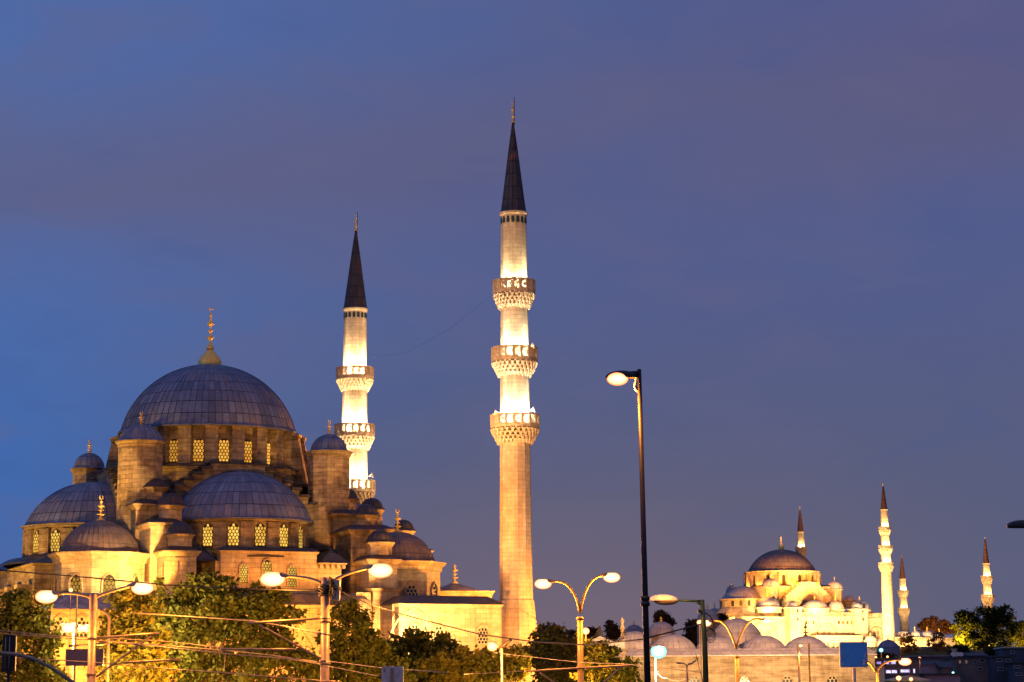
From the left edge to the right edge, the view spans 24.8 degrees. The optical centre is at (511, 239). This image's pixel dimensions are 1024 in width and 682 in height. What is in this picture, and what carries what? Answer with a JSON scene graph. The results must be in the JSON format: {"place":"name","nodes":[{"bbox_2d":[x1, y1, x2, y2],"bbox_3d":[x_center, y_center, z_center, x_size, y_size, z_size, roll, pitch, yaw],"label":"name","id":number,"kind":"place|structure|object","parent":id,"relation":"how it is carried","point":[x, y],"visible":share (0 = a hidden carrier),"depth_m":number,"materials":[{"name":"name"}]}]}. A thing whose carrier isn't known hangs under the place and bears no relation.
{"place":"outdoors","nodes":[
{"label":"outdoors","id":0,"kind":"place"},
{"bbox_2d":[1,651,74,681],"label":"curved boom","id":1,"kind":"object","parent":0,"point":[54,669],"visible":1,"depth_m":68.87,"materials":[{"name":"metal"}]},
{"bbox_2d":[0,630,223,647],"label":"overhead wire","id":2,"kind":"object","parent":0,"point":[115,638],"visible":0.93,"depth_m":98.63,"materials":[{"name":"metal"}]},
{"bbox_2d":[121,658,180,663],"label":"bracket arm","id":3,"kind":"object","parent":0,"point":[145,661],"visible":1,"depth_m":96.25},
{"bbox_2d":[0,0,1023,645],"label":"sky","id":4,"kind":"structure","parent":0,"point":[800,223],"materials":[{"name":"blue"}]},
{"bbox_2d":[501,653,702,672],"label":"overhead wire","id":5,"kind":"object","parent":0,"point":[600,663],"visible":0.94,"depth_m":88.75,"materials":[{"name":"metal"}]},
{"bbox_2d":[875,664,886,681],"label":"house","id":6,"kind":"structure","parent":0,"point":[881,674],"depth_m":294.85,"materials":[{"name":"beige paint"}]},
{"bbox_2d":[875,652,900,657],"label":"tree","id":7,"kind":"object","parent":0,"point":[884,655],"visible":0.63,"depth_m":319.75,"materials":[{"name":"green plant"}]},
{"bbox_2d":[828,646,1014,656],"bbox_3d":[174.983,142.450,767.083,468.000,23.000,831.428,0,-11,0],"label":"hill","id":8,"kind":"structure","parent":0,"point":[927,651],"depth_m":866.38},
{"bbox_2d":[710,537,882,646],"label":"distant mosque","id":9,"kind":"structure","parent":8,"relation":"on","point":[788,593],"depth_m":902.77,"materials":[{"name":"yellow stone"}]},
{"bbox_2d":[795,506,806,557],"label":"minaret","id":10,"kind":"object","parent":9,"relation":"attached to","point":[800,548],"visible":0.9,"depth_m":958.26,"materials":[{"name":"beige stone"}]},
{"bbox_2d":[878,483,894,641],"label":"minaret","id":11,"kind":"object","parent":8,"relation":"on","point":[886,566],"visible":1,"depth_m":895.17,"materials":[{"name":"beige stone"}]},
{"bbox_2d":[897,555,909,632],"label":"minaret","id":12,"kind":"object","parent":8,"relation":"on","point":[903,610],"visible":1,"depth_m":947.96,"materials":[{"name":"beige stone"}]},
{"bbox_2d":[895,631,920,652],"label":"tree","id":13,"kind":"object","parent":8,"relation":"on","point":[907,639],"visible":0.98,"depth_m":866.53,"materials":[{"name":"green plant"}]},
{"bbox_2d":[895,626,956,646],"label":"domed courtyard","id":14,"kind":"structure","parent":8,"relation":"on","point":[923,638],"depth_m":922.48,"materials":[{"name":"stone"}]},
{"bbox_2d":[916,615,958,634],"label":"tree","id":15,"kind":"object","parent":8,"relation":"on","point":[924,623],"visible":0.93,"depth_m":995.57,"materials":[{"name":"brown plant"}]},
{"bbox_2d":[926,630,952,650],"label":"tree","id":16,"kind":"object","parent":8,"relation":"on","point":[941,644],"visible":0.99,"depth_m":867.22,"materials":[{"name":"green plant"}]},
{"bbox_2d":[946,644,975,656],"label":"tree","id":17,"kind":"object","parent":8,"relation":"on","point":[962,648],"visible":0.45,"depth_m":462.50,"materials":[{"name":"green plant"}]},
{"bbox_2d":[949,603,1022,650],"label":"tree","id":18,"kind":"object","parent":8,"relation":"on","point":[994,621],"visible":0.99,"depth_m":832.50,"materials":[{"name":"green plant"}]},
{"bbox_2d":[981,539,993,636],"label":"minaret","id":19,"kind":"object","parent":8,"relation":"on","point":[987,595],"visible":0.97,"depth_m":959.16,"materials":[{"name":"beige stone"}]},
{"bbox_2d":[983,644,1001,655],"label":"tree","id":20,"kind":"object","parent":8,"relation":"on","point":[989,650],"visible":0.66,"depth_m":454.05,"materials":[{"name":"green plant"}]},
{"bbox_2d":[1005,620,1023,646],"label":"tree","id":21,"kind":"object","parent":8,"relation":"on","point":[1019,638],"visible":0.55,"depth_m":846.74,"materials":[{"name":"green plant"}]},
{"bbox_2d":[984,656,1013,681],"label":"house","id":22,"kind":"structure","parent":0,"point":[997,669],"depth_m":413.11,"materials":[{"name":"blue paint"}]},
{"bbox_2d":[1005,662,1023,681],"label":"house","id":23,"kind":"structure","parent":0,"point":[1015,671],"depth_m":408.08,"materials":[{"name":"blue paint"}]},
{"label":"ground","id":24,"kind":"structure","parent":0,"visible":0},
{"bbox_2d":[2,635,16,681],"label":"hanging panel","id":25,"kind":"object","parent":24,"relation":"on","point":[9,662],"visible":0.91,"depth_m":70.84,"materials":[{"name":"paint"}]},
{"bbox_2d":[0,587,71,681],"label":"tree","id":26,"kind":"object","parent":24,"relation":"on","point":[21,613],"visible":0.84,"depth_m":125.88,"materials":[{"name":"green plant"}]},
{"bbox_2d":[61,623,88,679],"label":"flood mast","id":27,"kind":"object","parent":24,"relation":"on","point":[68,627],"visible":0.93,"depth_m":137.98,"materials":[{"name":"metal"}]},
{"bbox_2d":[74,595,77,681],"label":"pole","id":28,"kind":"object","parent":24,"relation":"on","point":[76,633],"visible":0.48,"depth_m":128.28,"materials":[{"name":"metal"}]},
{"bbox_2d":[35,582,153,681],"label":"street lamp","id":29,"kind":"object","parent":24,"relation":"on","point":[47,596],"visible":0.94,"depth_m":96.79,"materials":[{"name":"metal"}]},
{"bbox_2d":[96,635,150,677],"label":"bracket arm","id":30,"kind":"object","parent":29,"relation":"attached to","point":[122,657],"visible":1,"depth_m":96.48},
{"bbox_2d":[0,656,337,681],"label":"overhead wire","id":31,"kind":"object","parent":30,"relation":"attached to","point":[188,670],"visible":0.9,"depth_m":93.44,"materials":[{"name":"metal"}]},
{"bbox_2d":[114,642,324,664],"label":"overhead wire","id":32,"kind":"object","parent":30,"relation":"attached to","point":[220,653],"visible":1,"depth_m":92.94,"materials":[{"name":"metal"}]},
{"bbox_2d":[97,632,158,638],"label":"bracket arm","id":33,"kind":"object","parent":29,"relation":"attached to","point":[129,635],"visible":1,"depth_m":96.65},
{"bbox_2d":[100,609,110,681],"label":"bent pole","id":34,"kind":"object","parent":24,"relation":"on","point":[108,634],"visible":1,"depth_m":110.37,"materials":[{"name":"metal"}]},
{"bbox_2d":[69,643,108,646],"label":"sign crossbar","id":35,"kind":"object","parent":34,"relation":"attached to","point":[80,645],"visible":0.7,"depth_m":107.87,"materials":[{"name":"paint"}]},
{"bbox_2d":[65,649,103,665],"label":"road sign","id":36,"kind":"object","parent":35,"relation":"hanging from","point":[77,654],"visible":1,"depth_m":106.30,"materials":[{"name":"metal"}]},
{"bbox_2d":[84,588,183,681],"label":"tree","id":37,"kind":"object","parent":24,"relation":"on","point":[126,603],"visible":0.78,"depth_m":119.94,"materials":[{"name":"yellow plant"}]},
{"bbox_2d":[115,567,319,681],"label":"tree","id":38,"kind":"object","parent":24,"relation":"on","point":[263,605],"visible":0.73,"depth_m":129.68,"materials":[{"name":"green plant"}]},
{"bbox_2d":[0,307,446,681],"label":"mosque","id":39,"kind":"structure","parent":24,"relation":"on","point":[214,464],"depth_m":219.42,"materials":[{"name":"beige stone"}]},
{"bbox_2d":[33,530,38,552],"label":"window","id":40,"kind":"structure","parent":39,"relation":"in","point":[36,535],"depth_m":222.62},
{"bbox_2d":[51,529,59,551],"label":"window","id":41,"kind":"structure","parent":39,"relation":"in","point":[55,535],"depth_m":221.27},
{"bbox_2d":[52,613,68,636],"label":"window","id":42,"kind":"structure","parent":39,"relation":"in","point":[60,618],"depth_m":199.56,"materials":[{"name":"stone"}]},
{"bbox_2d":[68,572,82,592],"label":"window","id":43,"kind":"structure","parent":39,"relation":"in","point":[76,583],"depth_m":207.96,"materials":[{"name":"stone"}]},
{"bbox_2d":[73,613,88,636],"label":"window","id":44,"kind":"structure","parent":39,"relation":"in","point":[82,619],"depth_m":200.29,"materials":[{"name":"stone"}]},
{"bbox_2d":[101,572,116,592],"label":"window","id":45,"kind":"structure","parent":39,"relation":"in","point":[106,585],"depth_m":207.96,"materials":[{"name":"stone"}]},
{"bbox_2d":[169,439,177,461],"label":"window","id":46,"kind":"structure","parent":39,"relation":"in","point":[173,446],"depth_m":226.02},
{"bbox_2d":[174,557,189,575],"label":"window","id":47,"kind":"structure","parent":39,"relation":"in","point":[176,559],"depth_m":209.24,"materials":[{"name":"stone"}]},
{"bbox_2d":[193,438,203,460],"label":"window","id":48,"kind":"structure","parent":39,"relation":"in","point":[198,444],"depth_m":225.63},
{"bbox_2d":[203,523,212,545],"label":"window","id":49,"kind":"structure","parent":39,"relation":"in","point":[207,529],"depth_m":215.35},
{"bbox_2d":[218,439,228,461],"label":"window","id":50,"kind":"structure","parent":39,"relation":"in","point":[223,453],"depth_m":226.02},
{"bbox_2d":[228,522,238,545],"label":"window","id":51,"kind":"structure","parent":39,"relation":"in","point":[233,529],"depth_m":214.88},
{"bbox_2d":[238,562,248,582],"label":"window","id":52,"kind":"structure","parent":39,"relation":"in","point":[243,570],"depth_m":212.22,"materials":[{"name":"glass"}]},
{"bbox_2d":[244,440,251,462],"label":"window","id":53,"kind":"structure","parent":39,"relation":"in","point":[248,444],"depth_m":227.18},
{"bbox_2d":[255,522,264,545],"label":"window","id":54,"kind":"structure","parent":39,"relation":"in","point":[260,528],"depth_m":215.40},
{"bbox_2d":[261,558,272,574],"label":"window","id":55,"kind":"structure","parent":39,"relation":"in","point":[267,565],"depth_m":213.21,"materials":[{"name":"glass"}]},
{"bbox_2d":[280,524,287,546],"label":"window","id":56,"kind":"structure","parent":39,"relation":"in","point":[283,528],"depth_m":216.83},
{"bbox_2d":[286,564,297,586],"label":"window","id":57,"kind":"structure","parent":39,"relation":"in","point":[292,569],"depth_m":213.99,"materials":[{"name":"glass"}]},
{"bbox_2d":[404,581,418,594],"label":"window","id":58,"kind":"structure","parent":39,"relation":"in","point":[411,588],"depth_m":219.22,"materials":[{"name":"stone"}]},
{"bbox_2d":[431,582,437,595],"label":"window","id":59,"kind":"structure","parent":39,"relation":"in","point":[434,588],"depth_m":221.32,"materials":[{"name":"stone"}]},
{"bbox_2d":[260,564,392,681],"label":"street lamp","id":60,"kind":"object","parent":24,"relation":"on","point":[271,579],"visible":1,"depth_m":90.94,"materials":[{"name":"metal"}]},
{"bbox_2d":[0,570,319,590],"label":"overhead wire","id":61,"kind":"object","parent":60,"relation":"attached to","point":[158,583],"visible":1,"depth_m":95.36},
{"bbox_2d":[135,643,324,663],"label":"overhead wire","id":62,"kind":"object","parent":60,"relation":"attached to","point":[233,651],"visible":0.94,"depth_m":93.33,"materials":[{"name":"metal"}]},
{"bbox_2d":[0,633,134,643],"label":"overhead wire","id":63,"kind":"object","parent":62,"relation":"attached to","point":[65,638],"visible":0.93,"depth_m":100.02,"materials":[{"name":"metal"}]},
{"bbox_2d":[221,648,295,649],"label":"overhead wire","id":64,"kind":"object","parent":60,"relation":"attached to","point":[258,648],"visible":1,"depth_m":90.62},
{"bbox_2d":[247,617,319,623],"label":"bracket arm","id":65,"kind":"object","parent":60,"relation":"attached to","point":[287,620],"visible":1,"depth_m":90.83},
{"bbox_2d":[133,612,330,635],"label":"overhead wire","id":66,"kind":"object","parent":65,"relation":"attached to","point":[232,619],"visible":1,"depth_m":93.40,"materials":[{"name":"metal"}]},
{"bbox_2d":[259,624,319,658],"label":"bracket arm","id":67,"kind":"object","parent":60,"relation":"attached to","point":[289,641],"visible":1,"depth_m":90.68},
{"bbox_2d":[318,576,340,602],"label":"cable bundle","id":68,"kind":"object","parent":60,"relation":"attached to","point":[335,586],"visible":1,"depth_m":90.82,"materials":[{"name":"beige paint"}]},
{"bbox_2d":[327,661,447,672],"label":"overhead wire","id":69,"kind":"object","parent":60,"relation":"attached to","point":[381,667],"visible":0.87,"depth_m":86.72,"materials":[{"name":"metal"}]},
{"bbox_2d":[334,211,375,503],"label":"minaret","id":70,"kind":"object","parent":24,"relation":"on","point":[354,430],"visible":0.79,"depth_m":261.57,"materials":[{"name":"beige stone"}]},
{"bbox_2d":[304,597,417,681],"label":"tree","id":71,"kind":"object","parent":24,"relation":"on","point":[361,650],"visible":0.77,"depth_m":132.66,"materials":[{"name":"green plant"}]},
{"bbox_2d":[382,666,402,681],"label":"signal cabinet","id":72,"kind":"object","parent":24,"relation":"on","point":[392,673],"visible":1,"depth_m":78.53,"materials":[{"name":"metal"}]},
{"bbox_2d":[375,626,474,681],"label":"tree","id":73,"kind":"object","parent":24,"relation":"on","point":[418,643],"visible":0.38,"depth_m":142.66,"materials":[{"name":"green plant"}]},
{"bbox_2d":[379,595,505,671],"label":"courtyard wall","id":74,"kind":"structure","parent":24,"relation":"on","point":[479,614],"depth_m":213.10,"materials":[{"name":"stone"}]},
{"bbox_2d":[432,624,444,640],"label":"window","id":75,"kind":"structure","parent":74,"relation":"in","point":[439,628],"depth_m":212.12,"materials":[{"name":"stone"}]},
{"bbox_2d":[476,624,489,643],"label":"window","id":76,"kind":"structure","parent":74,"relation":"in","point":[482,629],"depth_m":213.73,"materials":[{"name":"stone"}]},
{"bbox_2d":[440,564,494,597],"bbox_3d":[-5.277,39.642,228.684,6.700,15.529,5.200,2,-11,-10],"label":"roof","id":77,"kind":"structure","parent":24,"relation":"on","point":[454,587],"depth_m":227.89,"materials":[{"name":"stone"}]},
{"bbox_2d":[411,642,533,681],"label":"tree","id":78,"kind":"object","parent":24,"relation":"on","point":[457,669],"visible":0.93,"depth_m":135.40,"materials":[{"name":"green plant"}]},
{"bbox_2d":[487,642,502,681],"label":"street lamp","id":79,"kind":"object","parent":24,"relation":"on","point":[492,646],"visible":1,"depth_m":127.89,"materials":[{"name":"white glass"}]},
{"bbox_2d":[490,97,539,681],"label":"minaret","id":80,"kind":"object","parent":24,"relation":"on","point":[515,429],"visible":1,"depth_m":221.88,"materials":[{"name":"beige stone"}]},
{"bbox_2d":[511,622,603,681],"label":"tree","id":81,"kind":"object","parent":24,"relation":"on","point":[554,632],"visible":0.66,"depth_m":147.17,"materials":[{"name":"green plant"}]},
{"bbox_2d":[535,573,619,681],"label":"street lamp","id":82,"kind":"object","parent":24,"relation":"on","point":[547,583],"visible":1,"depth_m":94.91,"materials":[{"name":"metal"}]},
{"bbox_2d":[531,665,632,671],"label":"bracket arm","id":83,"kind":"object","parent":82,"relation":"attached to","point":[572,668],"visible":0.98,"depth_m":94.20},
{"bbox_2d":[583,626,601,639],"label":"tree","id":84,"kind":"object","parent":24,"relation":"on","point":[593,631],"visible":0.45,"depth_m":315.27,"materials":[{"name":"green plant"}]},
{"bbox_2d":[569,638,643,681],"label":"tree","id":85,"kind":"object","parent":24,"relation":"on","point":[604,653],"visible":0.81,"depth_m":137.37,"materials":[{"name":"green plant"}]},
{"bbox_2d":[588,617,626,659],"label":"crested kiosk","id":86,"kind":"object","parent":24,"relation":"on","point":[622,645],"visible":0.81,"depth_m":222.92,"materials":[{"name":"grey stone"}]},
{"bbox_2d":[603,618,620,640],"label":"tree","id":87,"kind":"object","parent":24,"relation":"on","point":[612,630],"visible":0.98,"depth_m":325.31,"materials":[{"name":"green plant"}]},
{"bbox_2d":[605,369,650,681],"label":"street lamp","id":88,"kind":"object","parent":24,"relation":"on","point":[619,378],"visible":1,"depth_m":56.77,"materials":[{"name":"metal"}]},
{"bbox_2d":[625,624,642,632],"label":"domed tomb","id":89,"kind":"object","parent":24,"relation":"on","point":[633,627],"visible":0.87,"depth_m":295.29,"materials":[{"name":"grey metal"}]},
{"bbox_2d":[651,644,665,681],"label":"street lamp","id":90,"kind":"object","parent":24,"relation":"on","point":[658,650],"visible":1,"depth_m":117.94,"materials":[{"name":"metal"}]},
{"bbox_2d":[649,618,674,641],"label":"domed tomb","id":91,"kind":"object","parent":24,"relation":"on","point":[660,627],"visible":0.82,"depth_m":257.38,"materials":[{"name":"grey metal"}]},
{"bbox_2d":[653,609,676,626],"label":"tree","id":92,"kind":"object","parent":24,"relation":"on","point":[666,617],"visible":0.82,"depth_m":335.38,"materials":[{"name":"green plant"}]},
{"bbox_2d":[649,595,715,681],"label":"street lamp","id":93,"kind":"object","parent":24,"relation":"on","point":[664,599],"visible":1,"depth_m":65.12,"materials":[{"name":"metal"}]},
{"bbox_2d":[341,591,700,645],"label":"overhead wire","id":94,"kind":"object","parent":93,"relation":"attached to","point":[528,640],"visible":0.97,"depth_m":76.56,"materials":[{"name":"metal"}]},
{"bbox_2d":[682,618,696,646],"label":"tree","id":95,"kind":"object","parent":24,"relation":"on","point":[691,634],"visible":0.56,"depth_m":334.84,"materials":[{"name":"green plant"}]},
{"bbox_2d":[697,620,701,681],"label":"street lamp","id":96,"kind":"object","parent":24,"relation":"on","point":[698,621],"visible":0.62,"depth_m":123.20,"materials":[{"name":"metal"}]},
{"bbox_2d":[696,603,719,644],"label":"domed tomb","id":97,"kind":"object","parent":24,"relation":"on","point":[712,614],"visible":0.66,"depth_m":295.33,"materials":[{"name":"stone"}]},
{"bbox_2d":[700,618,772,681],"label":"street lamp","id":98,"kind":"object","parent":24,"relation":"on","point":[764,621],"visible":0.84,"depth_m":116.35,"materials":[{"name":"metal"}]},
{"bbox_2d":[617,618,876,681],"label":"domed bazaar","id":99,"kind":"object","parent":24,"relation":"on","point":[763,658],"visible":0.84,"depth_m":227.93,"materials":[{"name":"grey stone"}]},
{"bbox_2d":[839,642,867,681],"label":"road sign","id":100,"kind":"object","parent":24,"relation":"on","point":[852,654],"visible":1,"depth_m":98.38,"materials":[{"name":"metal"}]},
{"bbox_2d":[877,636,901,657],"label":"domed tomb","id":101,"kind":"object","parent":24,"relation":"on","point":[889,646],"visible":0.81,"depth_m":323.94,"materials":[{"name":"blue metal"}]},
{"bbox_2d":[868,658,910,681],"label":"street lamp","id":102,"kind":"object","parent":24,"relation":"on","point":[904,661],"visible":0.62,"depth_m":181.86,"materials":[{"name":"metal"}]},
{"bbox_2d":[875,658,920,681],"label":"house","id":103,"kind":"structure","parent":24,"relation":"on","point":[893,669],"depth_m":312.66,"materials":[{"name":"brown paint"}]},
{"bbox_2d":[882,675,929,680],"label":"market canopy","id":104,"kind":"object","parent":24,"relation":"on","point":[904,678],"visible":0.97,"depth_m":284.95,"materials":[{"name":"beige paint"}]},
{"bbox_2d":[901,655,950,661],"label":"house","id":105,"kind":"structure","parent":24,"relation":"on","point":[930,657],"depth_m":462.53,"materials":[{"name":"brown paint"}]},
{"bbox_2d":[918,660,939,673],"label":"house","id":106,"kind":"structure","parent":24,"relation":"on","point":[927,667],"depth_m":373.68,"materials":[{"name":"paint"}]},
{"bbox_2d":[919,673,962,681],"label":"house","id":107,"kind":"structure","parent":24,"relation":"on","point":[943,677],"depth_m":324.22,"materials":[{"name":"paint"}]},
{"bbox_2d":[934,662,952,672],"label":"house","id":108,"kind":"structure","parent":24,"relation":"on","point":[944,667],"depth_m":371.05,"materials":[{"name":"brown paint"}]},
{"bbox_2d":[942,649,988,681],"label":"house","id":109,"kind":"structure","parent":24,"relation":"on","point":[972,669],"depth_m":416.98,"materials":[{"name":"brown paint"}]},
{"bbox_2d":[958,652,988,656],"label":"house","id":110,"kind":"structure","parent":24,"relation":"on","point":[976,654],"depth_m":440.58,"materials":[{"name":"blue paint"}]},
{"bbox_2d":[993,647,1023,661],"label":"house","id":111,"kind":"structure","parent":24,"relation":"on","point":[1017,653],"depth_m":445.05,"materials":[{"name":"blue paint"}]},
{"bbox_2d":[1007,520,1023,527],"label":"street lamp","id":112,"kind":"object","parent":24,"relation":"on","point":[1017,524],"visible":1,"depth_m":51.64,"materials":[{"name":"metal"}]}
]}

